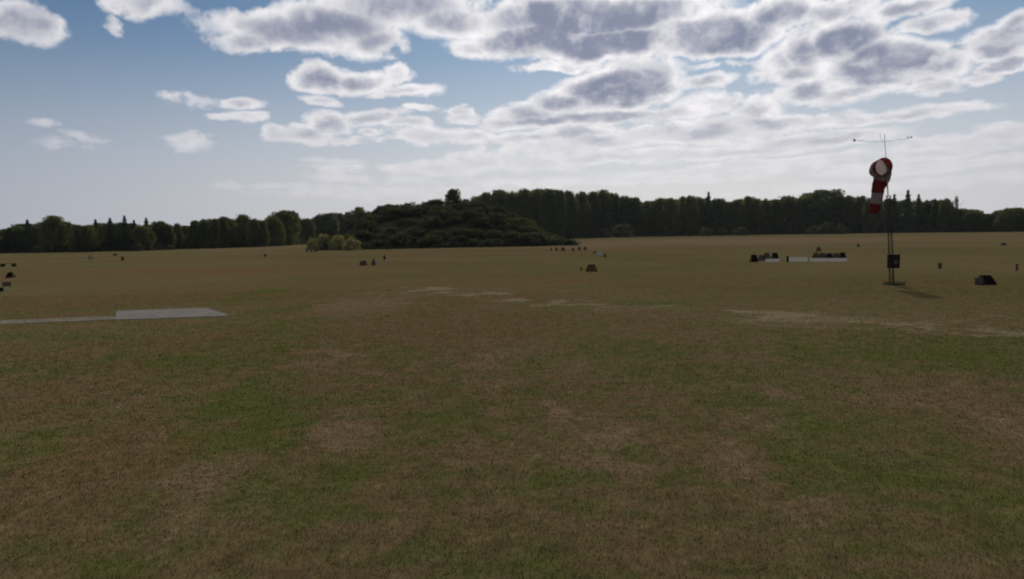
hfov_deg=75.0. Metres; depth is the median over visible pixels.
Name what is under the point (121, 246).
shrub
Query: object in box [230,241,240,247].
shrub
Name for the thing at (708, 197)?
spruce tree
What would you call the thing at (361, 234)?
shrub
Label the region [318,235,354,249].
shrub
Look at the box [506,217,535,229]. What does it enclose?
shrub
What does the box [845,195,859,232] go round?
broadleaf tree
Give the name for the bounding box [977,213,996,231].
broadleaf tree
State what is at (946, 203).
broadleaf tree
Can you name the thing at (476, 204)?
shrub
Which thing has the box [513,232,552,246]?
shrub
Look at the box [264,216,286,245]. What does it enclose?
broadleaf tree
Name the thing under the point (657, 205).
broadleaf tree
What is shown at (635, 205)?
broadleaf tree
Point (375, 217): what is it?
shrub
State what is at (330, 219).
broadleaf tree
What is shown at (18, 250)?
shrub
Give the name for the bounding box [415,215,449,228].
shrub
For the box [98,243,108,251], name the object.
shrub
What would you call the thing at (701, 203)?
broadleaf tree
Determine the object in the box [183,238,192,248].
shrub
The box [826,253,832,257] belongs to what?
marker board
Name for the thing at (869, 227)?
broadleaf tree
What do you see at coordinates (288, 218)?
broadleaf tree
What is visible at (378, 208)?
shrub
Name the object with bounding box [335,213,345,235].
broadleaf tree
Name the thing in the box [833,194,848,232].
broadleaf tree
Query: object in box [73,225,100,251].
broadleaf tree
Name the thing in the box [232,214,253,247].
broadleaf tree
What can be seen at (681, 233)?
shrub
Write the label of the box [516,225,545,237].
shrub
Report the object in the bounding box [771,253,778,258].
marker board
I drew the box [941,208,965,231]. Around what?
broadleaf tree
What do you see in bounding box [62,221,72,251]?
broadleaf tree
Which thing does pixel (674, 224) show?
broadleaf tree
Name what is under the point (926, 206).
broadleaf tree
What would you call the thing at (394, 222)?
hill
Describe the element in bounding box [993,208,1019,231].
broadleaf tree
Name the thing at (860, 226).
shrub
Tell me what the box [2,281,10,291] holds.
barrier board
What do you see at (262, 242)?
shrub
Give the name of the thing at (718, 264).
ground
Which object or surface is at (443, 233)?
shrub
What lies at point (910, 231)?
shrub
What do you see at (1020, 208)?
broadleaf tree
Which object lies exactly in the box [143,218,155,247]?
spruce tree
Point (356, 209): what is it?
broadleaf tree
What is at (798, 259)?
white slab
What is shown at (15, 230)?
broadleaf tree
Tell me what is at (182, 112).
sky
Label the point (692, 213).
broadleaf tree
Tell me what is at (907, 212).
spruce tree
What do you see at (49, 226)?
broadleaf tree
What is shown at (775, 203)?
broadleaf tree
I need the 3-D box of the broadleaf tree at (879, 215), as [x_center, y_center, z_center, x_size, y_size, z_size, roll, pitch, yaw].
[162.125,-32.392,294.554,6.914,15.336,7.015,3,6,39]
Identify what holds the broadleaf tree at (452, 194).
on the hill
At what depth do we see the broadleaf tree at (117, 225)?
203.81 m
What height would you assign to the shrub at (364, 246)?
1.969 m
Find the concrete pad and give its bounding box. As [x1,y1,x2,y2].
[115,308,229,319]
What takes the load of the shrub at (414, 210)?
on the hill
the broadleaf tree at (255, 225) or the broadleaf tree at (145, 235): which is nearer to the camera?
the broadleaf tree at (145, 235)
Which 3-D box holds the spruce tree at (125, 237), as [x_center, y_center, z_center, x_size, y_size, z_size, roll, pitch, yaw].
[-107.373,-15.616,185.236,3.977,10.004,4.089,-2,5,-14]
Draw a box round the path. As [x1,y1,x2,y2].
[0,316,114,324]
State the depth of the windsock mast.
30.85 m
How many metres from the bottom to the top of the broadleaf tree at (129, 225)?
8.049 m
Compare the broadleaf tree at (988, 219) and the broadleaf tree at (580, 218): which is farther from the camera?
the broadleaf tree at (580, 218)
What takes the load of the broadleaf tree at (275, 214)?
on the ground at (718, 264)
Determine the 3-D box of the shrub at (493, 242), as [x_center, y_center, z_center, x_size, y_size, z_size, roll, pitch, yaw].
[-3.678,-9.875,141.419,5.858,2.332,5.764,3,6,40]
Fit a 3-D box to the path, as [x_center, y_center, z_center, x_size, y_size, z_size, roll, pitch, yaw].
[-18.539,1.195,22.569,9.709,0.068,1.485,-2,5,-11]
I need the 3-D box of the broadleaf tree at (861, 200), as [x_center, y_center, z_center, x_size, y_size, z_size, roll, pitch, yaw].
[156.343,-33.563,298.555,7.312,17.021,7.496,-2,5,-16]
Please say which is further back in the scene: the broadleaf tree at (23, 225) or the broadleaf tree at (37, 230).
the broadleaf tree at (23, 225)
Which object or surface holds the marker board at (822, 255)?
on the ground at (718, 264)
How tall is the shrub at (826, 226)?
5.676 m
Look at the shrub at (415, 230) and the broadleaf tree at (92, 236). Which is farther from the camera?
the broadleaf tree at (92, 236)
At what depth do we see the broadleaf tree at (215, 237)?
202.47 m
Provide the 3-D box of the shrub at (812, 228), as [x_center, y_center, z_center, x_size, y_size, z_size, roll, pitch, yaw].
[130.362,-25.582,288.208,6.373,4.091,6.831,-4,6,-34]
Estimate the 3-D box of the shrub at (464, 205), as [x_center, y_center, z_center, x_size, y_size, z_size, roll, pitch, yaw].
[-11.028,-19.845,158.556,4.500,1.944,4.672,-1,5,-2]
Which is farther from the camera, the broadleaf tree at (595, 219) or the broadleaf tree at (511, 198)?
the broadleaf tree at (595, 219)
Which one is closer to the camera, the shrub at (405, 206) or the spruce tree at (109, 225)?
the shrub at (405, 206)
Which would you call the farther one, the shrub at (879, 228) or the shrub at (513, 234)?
the shrub at (879, 228)
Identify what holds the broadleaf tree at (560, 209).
on the ground at (718, 264)
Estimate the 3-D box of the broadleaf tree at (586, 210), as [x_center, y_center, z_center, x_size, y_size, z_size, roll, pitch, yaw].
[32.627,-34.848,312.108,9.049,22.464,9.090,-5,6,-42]
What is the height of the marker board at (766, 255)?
0.578 m
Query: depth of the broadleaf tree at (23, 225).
198.13 m
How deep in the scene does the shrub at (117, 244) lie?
183.77 m
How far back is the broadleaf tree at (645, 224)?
329.35 m
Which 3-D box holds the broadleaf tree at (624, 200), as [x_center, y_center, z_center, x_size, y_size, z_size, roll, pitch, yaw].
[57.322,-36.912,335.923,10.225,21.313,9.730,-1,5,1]
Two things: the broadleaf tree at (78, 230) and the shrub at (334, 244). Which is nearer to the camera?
the shrub at (334, 244)
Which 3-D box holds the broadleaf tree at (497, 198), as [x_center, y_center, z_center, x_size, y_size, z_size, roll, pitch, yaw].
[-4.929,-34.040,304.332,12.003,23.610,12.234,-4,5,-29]
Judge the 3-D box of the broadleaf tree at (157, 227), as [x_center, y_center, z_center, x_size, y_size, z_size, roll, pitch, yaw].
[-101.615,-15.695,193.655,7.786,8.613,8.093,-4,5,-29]
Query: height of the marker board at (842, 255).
0.505 m
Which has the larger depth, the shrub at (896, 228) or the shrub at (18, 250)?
the shrub at (896, 228)
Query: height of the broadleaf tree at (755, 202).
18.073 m
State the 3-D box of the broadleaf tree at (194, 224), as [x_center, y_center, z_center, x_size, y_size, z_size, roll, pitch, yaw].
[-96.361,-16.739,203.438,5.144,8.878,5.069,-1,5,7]
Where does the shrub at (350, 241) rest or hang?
on the ground at (718, 264)
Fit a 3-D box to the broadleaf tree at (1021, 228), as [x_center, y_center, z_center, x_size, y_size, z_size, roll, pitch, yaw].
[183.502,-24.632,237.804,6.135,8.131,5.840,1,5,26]
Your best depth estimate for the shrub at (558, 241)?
141.55 m
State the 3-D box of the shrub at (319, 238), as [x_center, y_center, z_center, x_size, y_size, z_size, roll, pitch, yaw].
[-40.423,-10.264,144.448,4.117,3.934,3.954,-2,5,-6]
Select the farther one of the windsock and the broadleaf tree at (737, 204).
the broadleaf tree at (737, 204)
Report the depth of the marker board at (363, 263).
62.52 m
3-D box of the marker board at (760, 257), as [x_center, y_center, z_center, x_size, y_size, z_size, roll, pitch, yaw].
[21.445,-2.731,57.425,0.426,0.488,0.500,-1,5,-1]
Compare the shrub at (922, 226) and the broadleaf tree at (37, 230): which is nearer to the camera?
the broadleaf tree at (37, 230)
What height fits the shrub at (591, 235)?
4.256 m
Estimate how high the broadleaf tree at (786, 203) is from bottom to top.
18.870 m
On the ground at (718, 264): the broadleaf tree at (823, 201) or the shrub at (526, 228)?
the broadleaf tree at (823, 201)
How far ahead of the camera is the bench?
77.64 m
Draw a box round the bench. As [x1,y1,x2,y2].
[0,263,15,266]
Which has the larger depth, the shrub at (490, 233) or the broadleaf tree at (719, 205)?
the broadleaf tree at (719, 205)
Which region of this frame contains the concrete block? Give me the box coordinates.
[975,278,982,284]
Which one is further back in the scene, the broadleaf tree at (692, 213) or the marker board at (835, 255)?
the broadleaf tree at (692, 213)
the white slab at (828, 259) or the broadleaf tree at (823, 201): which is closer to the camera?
the white slab at (828, 259)
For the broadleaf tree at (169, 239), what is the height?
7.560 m
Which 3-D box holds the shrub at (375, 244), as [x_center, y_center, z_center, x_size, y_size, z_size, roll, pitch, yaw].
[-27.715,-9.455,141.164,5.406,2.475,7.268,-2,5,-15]
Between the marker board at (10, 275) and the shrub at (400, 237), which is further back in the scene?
the shrub at (400, 237)
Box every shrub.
[14,246,27,252]
[26,246,41,252]
[53,245,69,251]
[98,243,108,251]
[106,241,119,250]
[116,241,127,250]
[130,244,144,250]
[145,247,154,250]
[155,245,164,249]
[165,244,174,249]
[175,240,184,248]
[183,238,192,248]
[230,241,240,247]
[256,237,266,246]
[268,241,276,245]
[298,234,305,243]
[305,237,317,249]
[316,234,329,249]
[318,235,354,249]
[328,235,345,250]
[341,236,361,249]
[344,210,371,223]
[345,230,375,242]
[356,241,374,249]
[361,214,386,222]
[368,239,393,248]
[371,205,396,215]
[376,207,412,219]
[381,226,401,234]
[383,232,420,246]
[395,204,415,214]
[403,202,419,206]
[403,207,428,216]
[403,227,427,238]
[411,204,433,213]
[413,233,451,247]
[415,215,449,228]
[419,199,447,209]
[425,229,450,238]
[442,203,461,209]
[446,228,473,239]
[447,234,471,245]
[457,202,470,209]
[464,238,488,246]
[466,201,489,210]
[480,238,504,246]
[482,229,508,239]
[496,231,529,242]
[503,237,524,246]
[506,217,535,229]
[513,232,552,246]
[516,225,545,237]
[538,233,547,245]
[547,239,563,245]
[560,239,581,245]
[566,228,574,238]
[587,230,596,237]
[600,228,609,237]
[611,223,633,237]
[677,228,685,235]
[697,226,712,235]
[718,228,727,235]
[730,226,749,235]
[749,223,756,234]
[805,226,819,233]
[816,222,835,233]
[831,224,847,233]
[846,224,853,232]
[851,224,863,232]
[875,221,886,232]
[892,223,903,232]
[904,225,913,232]
[912,223,929,232]
[956,223,968,231]
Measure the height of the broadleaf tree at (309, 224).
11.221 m
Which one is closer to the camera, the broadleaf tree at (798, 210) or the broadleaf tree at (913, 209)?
the broadleaf tree at (913, 209)
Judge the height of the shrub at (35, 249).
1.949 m
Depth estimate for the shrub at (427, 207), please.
156.12 m
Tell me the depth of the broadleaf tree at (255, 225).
213.97 m
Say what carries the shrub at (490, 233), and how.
on the hill
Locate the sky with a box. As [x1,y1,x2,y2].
[0,0,1023,228]
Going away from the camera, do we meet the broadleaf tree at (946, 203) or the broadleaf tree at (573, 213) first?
the broadleaf tree at (946, 203)
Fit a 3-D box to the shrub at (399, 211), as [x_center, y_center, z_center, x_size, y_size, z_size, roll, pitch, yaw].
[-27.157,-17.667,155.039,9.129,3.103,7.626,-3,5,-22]
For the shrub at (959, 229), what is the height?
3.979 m
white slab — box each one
[766,259,779,261]
[789,257,807,261]
[810,258,846,261]
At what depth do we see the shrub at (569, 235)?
296.07 m
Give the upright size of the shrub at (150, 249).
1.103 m
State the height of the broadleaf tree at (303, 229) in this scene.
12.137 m
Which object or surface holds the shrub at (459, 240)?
on the hill
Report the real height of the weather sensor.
0.389 m
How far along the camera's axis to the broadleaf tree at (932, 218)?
267.72 m
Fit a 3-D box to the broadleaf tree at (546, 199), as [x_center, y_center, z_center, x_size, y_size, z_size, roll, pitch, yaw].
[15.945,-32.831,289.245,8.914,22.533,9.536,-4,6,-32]
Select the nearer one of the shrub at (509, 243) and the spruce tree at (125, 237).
the shrub at (509, 243)
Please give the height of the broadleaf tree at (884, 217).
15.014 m
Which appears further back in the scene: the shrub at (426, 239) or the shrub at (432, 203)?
the shrub at (432, 203)
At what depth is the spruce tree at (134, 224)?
185.51 m
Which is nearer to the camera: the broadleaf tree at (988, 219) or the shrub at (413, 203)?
the shrub at (413, 203)
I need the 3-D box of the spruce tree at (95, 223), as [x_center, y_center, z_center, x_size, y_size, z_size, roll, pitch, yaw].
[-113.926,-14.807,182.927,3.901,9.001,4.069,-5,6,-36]
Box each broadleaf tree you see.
[0,226,29,252]
[0,229,14,252]
[11,223,36,243]
[31,221,52,246]
[34,226,45,246]
[36,215,70,252]
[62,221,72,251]
[70,224,85,251]
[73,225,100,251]
[98,222,120,241]
[104,222,122,240]
[121,223,140,244]
[130,226,156,250]
[150,221,176,249]
[161,224,175,248]
[173,223,184,248]
[181,225,194,238]
[186,220,199,248]
[197,220,210,248]
[208,218,221,247]
[218,216,231,247]
[225,219,241,245]
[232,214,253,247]
[249,218,260,246]
[258,220,269,246]
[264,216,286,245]
[265,212,300,243]
[276,210,300,244]
[294,213,301,244]
[299,218,308,240]
[299,219,316,243]
[312,215,323,238]
[317,213,339,235]
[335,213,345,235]
[343,212,352,232]
[350,206,364,228]
[444,188,461,204]
[473,196,479,201]
[480,192,490,205]
[488,189,511,213]
[505,191,520,216]
[515,188,536,225]
[527,188,546,229]
[538,188,555,233]
[551,190,569,237]
[558,209,583,238]
[561,190,579,238]
[575,191,591,237]
[586,191,601,237]
[596,189,614,237]
[601,192,625,236]
[618,195,632,236]
[626,197,643,236]
[635,201,657,236]
[648,197,668,236]
[658,198,683,235]
[678,196,688,232]
[683,195,699,235]
[688,196,708,234]
[706,198,730,235]
[719,201,735,234]
[728,199,748,234]
[740,196,754,234]
[748,198,760,234]
[756,198,774,234]
[763,199,785,233]
[773,195,799,233]
[792,197,807,233]
[798,189,853,233]
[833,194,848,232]
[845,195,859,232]
[852,195,868,230]
[861,198,878,232]
[872,199,882,223]
[881,198,896,232]
[896,200,906,231]
[908,204,923,224]
[915,200,935,231]
[926,199,951,225]
[936,198,955,232]
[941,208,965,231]
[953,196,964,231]
[960,211,985,231]
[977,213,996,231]
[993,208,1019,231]
[1013,207,1023,231]
[1016,209,1023,231]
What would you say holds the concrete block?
on the ground at (718, 264)
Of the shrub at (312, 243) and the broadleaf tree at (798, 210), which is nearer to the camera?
the shrub at (312, 243)
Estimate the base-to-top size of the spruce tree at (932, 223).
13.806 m
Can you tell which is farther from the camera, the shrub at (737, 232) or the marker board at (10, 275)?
the shrub at (737, 232)
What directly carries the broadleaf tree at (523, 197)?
on the ground at (718, 264)
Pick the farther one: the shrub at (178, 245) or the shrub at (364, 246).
the shrub at (178, 245)
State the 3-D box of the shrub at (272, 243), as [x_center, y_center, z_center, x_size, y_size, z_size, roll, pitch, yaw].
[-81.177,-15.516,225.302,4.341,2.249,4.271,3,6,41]
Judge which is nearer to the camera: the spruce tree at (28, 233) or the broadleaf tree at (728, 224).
the spruce tree at (28, 233)
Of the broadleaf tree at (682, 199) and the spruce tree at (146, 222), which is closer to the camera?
the spruce tree at (146, 222)
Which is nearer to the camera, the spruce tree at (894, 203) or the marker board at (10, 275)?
the marker board at (10, 275)
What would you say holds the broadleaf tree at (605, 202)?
on the ground at (718, 264)
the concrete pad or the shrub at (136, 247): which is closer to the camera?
the concrete pad
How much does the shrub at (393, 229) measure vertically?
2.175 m
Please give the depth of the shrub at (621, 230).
309.03 m
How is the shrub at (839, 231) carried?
on the ground at (718, 264)
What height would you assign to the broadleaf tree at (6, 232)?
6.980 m
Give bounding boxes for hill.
[354,207,559,249]
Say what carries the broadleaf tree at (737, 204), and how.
on the ground at (718, 264)
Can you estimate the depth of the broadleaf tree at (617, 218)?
331.65 m
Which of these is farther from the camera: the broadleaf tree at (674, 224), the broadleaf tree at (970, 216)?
the broadleaf tree at (674, 224)
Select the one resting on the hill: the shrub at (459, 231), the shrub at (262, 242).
the shrub at (459, 231)
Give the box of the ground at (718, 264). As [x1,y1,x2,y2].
[0,232,1023,578]
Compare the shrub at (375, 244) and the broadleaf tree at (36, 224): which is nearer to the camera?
the shrub at (375, 244)
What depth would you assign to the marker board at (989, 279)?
30.04 m
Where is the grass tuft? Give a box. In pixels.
[884,281,905,284]
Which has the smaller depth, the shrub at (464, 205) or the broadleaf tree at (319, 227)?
the shrub at (464, 205)
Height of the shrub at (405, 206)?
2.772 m
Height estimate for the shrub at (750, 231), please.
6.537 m
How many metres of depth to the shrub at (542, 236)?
140.45 m
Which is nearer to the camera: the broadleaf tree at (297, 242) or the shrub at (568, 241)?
the shrub at (568, 241)
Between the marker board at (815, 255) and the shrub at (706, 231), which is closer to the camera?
the marker board at (815, 255)
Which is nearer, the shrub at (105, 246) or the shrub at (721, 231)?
the shrub at (105, 246)
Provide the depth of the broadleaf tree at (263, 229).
217.08 m
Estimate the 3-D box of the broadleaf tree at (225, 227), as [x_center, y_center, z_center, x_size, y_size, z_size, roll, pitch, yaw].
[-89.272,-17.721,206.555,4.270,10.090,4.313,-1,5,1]
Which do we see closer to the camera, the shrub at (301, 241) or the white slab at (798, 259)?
the white slab at (798, 259)
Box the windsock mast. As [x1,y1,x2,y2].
[882,147,900,284]
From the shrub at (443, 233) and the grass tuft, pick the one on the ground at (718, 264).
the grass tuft
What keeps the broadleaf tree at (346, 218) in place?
on the ground at (718, 264)
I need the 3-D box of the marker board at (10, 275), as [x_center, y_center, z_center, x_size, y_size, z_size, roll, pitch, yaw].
[-39.566,-1.151,52.636,0.541,0.450,0.500,-1,5,0]
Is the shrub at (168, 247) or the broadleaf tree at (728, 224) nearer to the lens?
the shrub at (168, 247)
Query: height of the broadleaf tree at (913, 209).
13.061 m
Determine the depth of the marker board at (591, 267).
45.86 m
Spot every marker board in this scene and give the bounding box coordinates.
[5,272,15,277]
[360,261,366,265]
[586,264,596,271]
[749,254,758,261]
[758,255,763,260]
[764,253,770,258]
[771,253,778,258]
[812,253,818,257]
[819,253,825,257]
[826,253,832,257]
[832,253,839,257]
[839,252,845,257]
[983,275,996,284]
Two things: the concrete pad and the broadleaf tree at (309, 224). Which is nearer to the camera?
the concrete pad
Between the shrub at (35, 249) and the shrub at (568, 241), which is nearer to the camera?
the shrub at (568, 241)
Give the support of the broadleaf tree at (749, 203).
on the ground at (718, 264)
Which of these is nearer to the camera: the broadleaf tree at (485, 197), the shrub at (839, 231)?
the shrub at (839, 231)
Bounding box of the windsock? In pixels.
[869,157,892,213]
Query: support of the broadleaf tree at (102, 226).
on the ground at (718, 264)
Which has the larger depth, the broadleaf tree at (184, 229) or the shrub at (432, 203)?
the broadleaf tree at (184, 229)
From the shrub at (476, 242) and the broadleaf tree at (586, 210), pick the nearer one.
the shrub at (476, 242)
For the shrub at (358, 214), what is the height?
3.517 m
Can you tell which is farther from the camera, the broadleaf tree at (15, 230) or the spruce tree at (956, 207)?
the spruce tree at (956, 207)
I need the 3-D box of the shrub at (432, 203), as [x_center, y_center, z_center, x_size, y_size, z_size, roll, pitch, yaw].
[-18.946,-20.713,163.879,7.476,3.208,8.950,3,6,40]
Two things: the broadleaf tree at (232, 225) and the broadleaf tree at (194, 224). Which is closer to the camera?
the broadleaf tree at (194, 224)
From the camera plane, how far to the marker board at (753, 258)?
54.88 m
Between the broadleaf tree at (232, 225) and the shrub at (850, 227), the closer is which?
the broadleaf tree at (232, 225)
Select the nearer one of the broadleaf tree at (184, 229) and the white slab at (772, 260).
the white slab at (772, 260)
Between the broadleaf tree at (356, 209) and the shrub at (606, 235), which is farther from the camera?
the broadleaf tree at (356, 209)
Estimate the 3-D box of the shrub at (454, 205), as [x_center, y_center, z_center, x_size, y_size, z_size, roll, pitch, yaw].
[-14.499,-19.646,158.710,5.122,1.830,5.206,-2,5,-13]
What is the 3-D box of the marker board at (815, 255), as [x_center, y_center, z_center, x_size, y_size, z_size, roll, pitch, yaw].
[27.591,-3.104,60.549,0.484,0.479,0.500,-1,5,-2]
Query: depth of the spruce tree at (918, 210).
273.89 m
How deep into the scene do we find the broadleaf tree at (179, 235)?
201.66 m
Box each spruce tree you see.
[20,219,35,251]
[93,219,103,249]
[104,218,118,249]
[119,215,131,250]
[129,220,140,247]
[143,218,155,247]
[701,192,712,233]
[889,194,899,230]
[898,190,914,230]
[910,194,924,230]
[925,199,938,232]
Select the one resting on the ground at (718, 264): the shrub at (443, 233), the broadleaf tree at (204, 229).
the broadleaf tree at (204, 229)
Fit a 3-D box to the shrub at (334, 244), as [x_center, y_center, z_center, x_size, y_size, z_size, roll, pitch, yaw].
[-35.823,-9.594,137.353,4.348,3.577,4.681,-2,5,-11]
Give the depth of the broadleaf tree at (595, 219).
320.14 m
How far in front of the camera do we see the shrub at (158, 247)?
184.99 m
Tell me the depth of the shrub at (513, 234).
142.62 m
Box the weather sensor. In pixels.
[853,133,911,141]
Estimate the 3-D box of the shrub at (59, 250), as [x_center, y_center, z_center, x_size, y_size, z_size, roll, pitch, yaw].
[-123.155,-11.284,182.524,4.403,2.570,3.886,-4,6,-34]
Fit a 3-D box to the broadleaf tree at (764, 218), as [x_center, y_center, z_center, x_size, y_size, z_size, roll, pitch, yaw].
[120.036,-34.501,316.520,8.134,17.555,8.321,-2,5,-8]
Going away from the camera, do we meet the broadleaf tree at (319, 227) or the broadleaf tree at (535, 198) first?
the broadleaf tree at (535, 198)
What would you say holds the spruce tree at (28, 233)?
on the ground at (718, 264)
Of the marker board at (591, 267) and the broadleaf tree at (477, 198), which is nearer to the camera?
the marker board at (591, 267)
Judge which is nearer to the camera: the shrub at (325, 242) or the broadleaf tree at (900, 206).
the shrub at (325, 242)

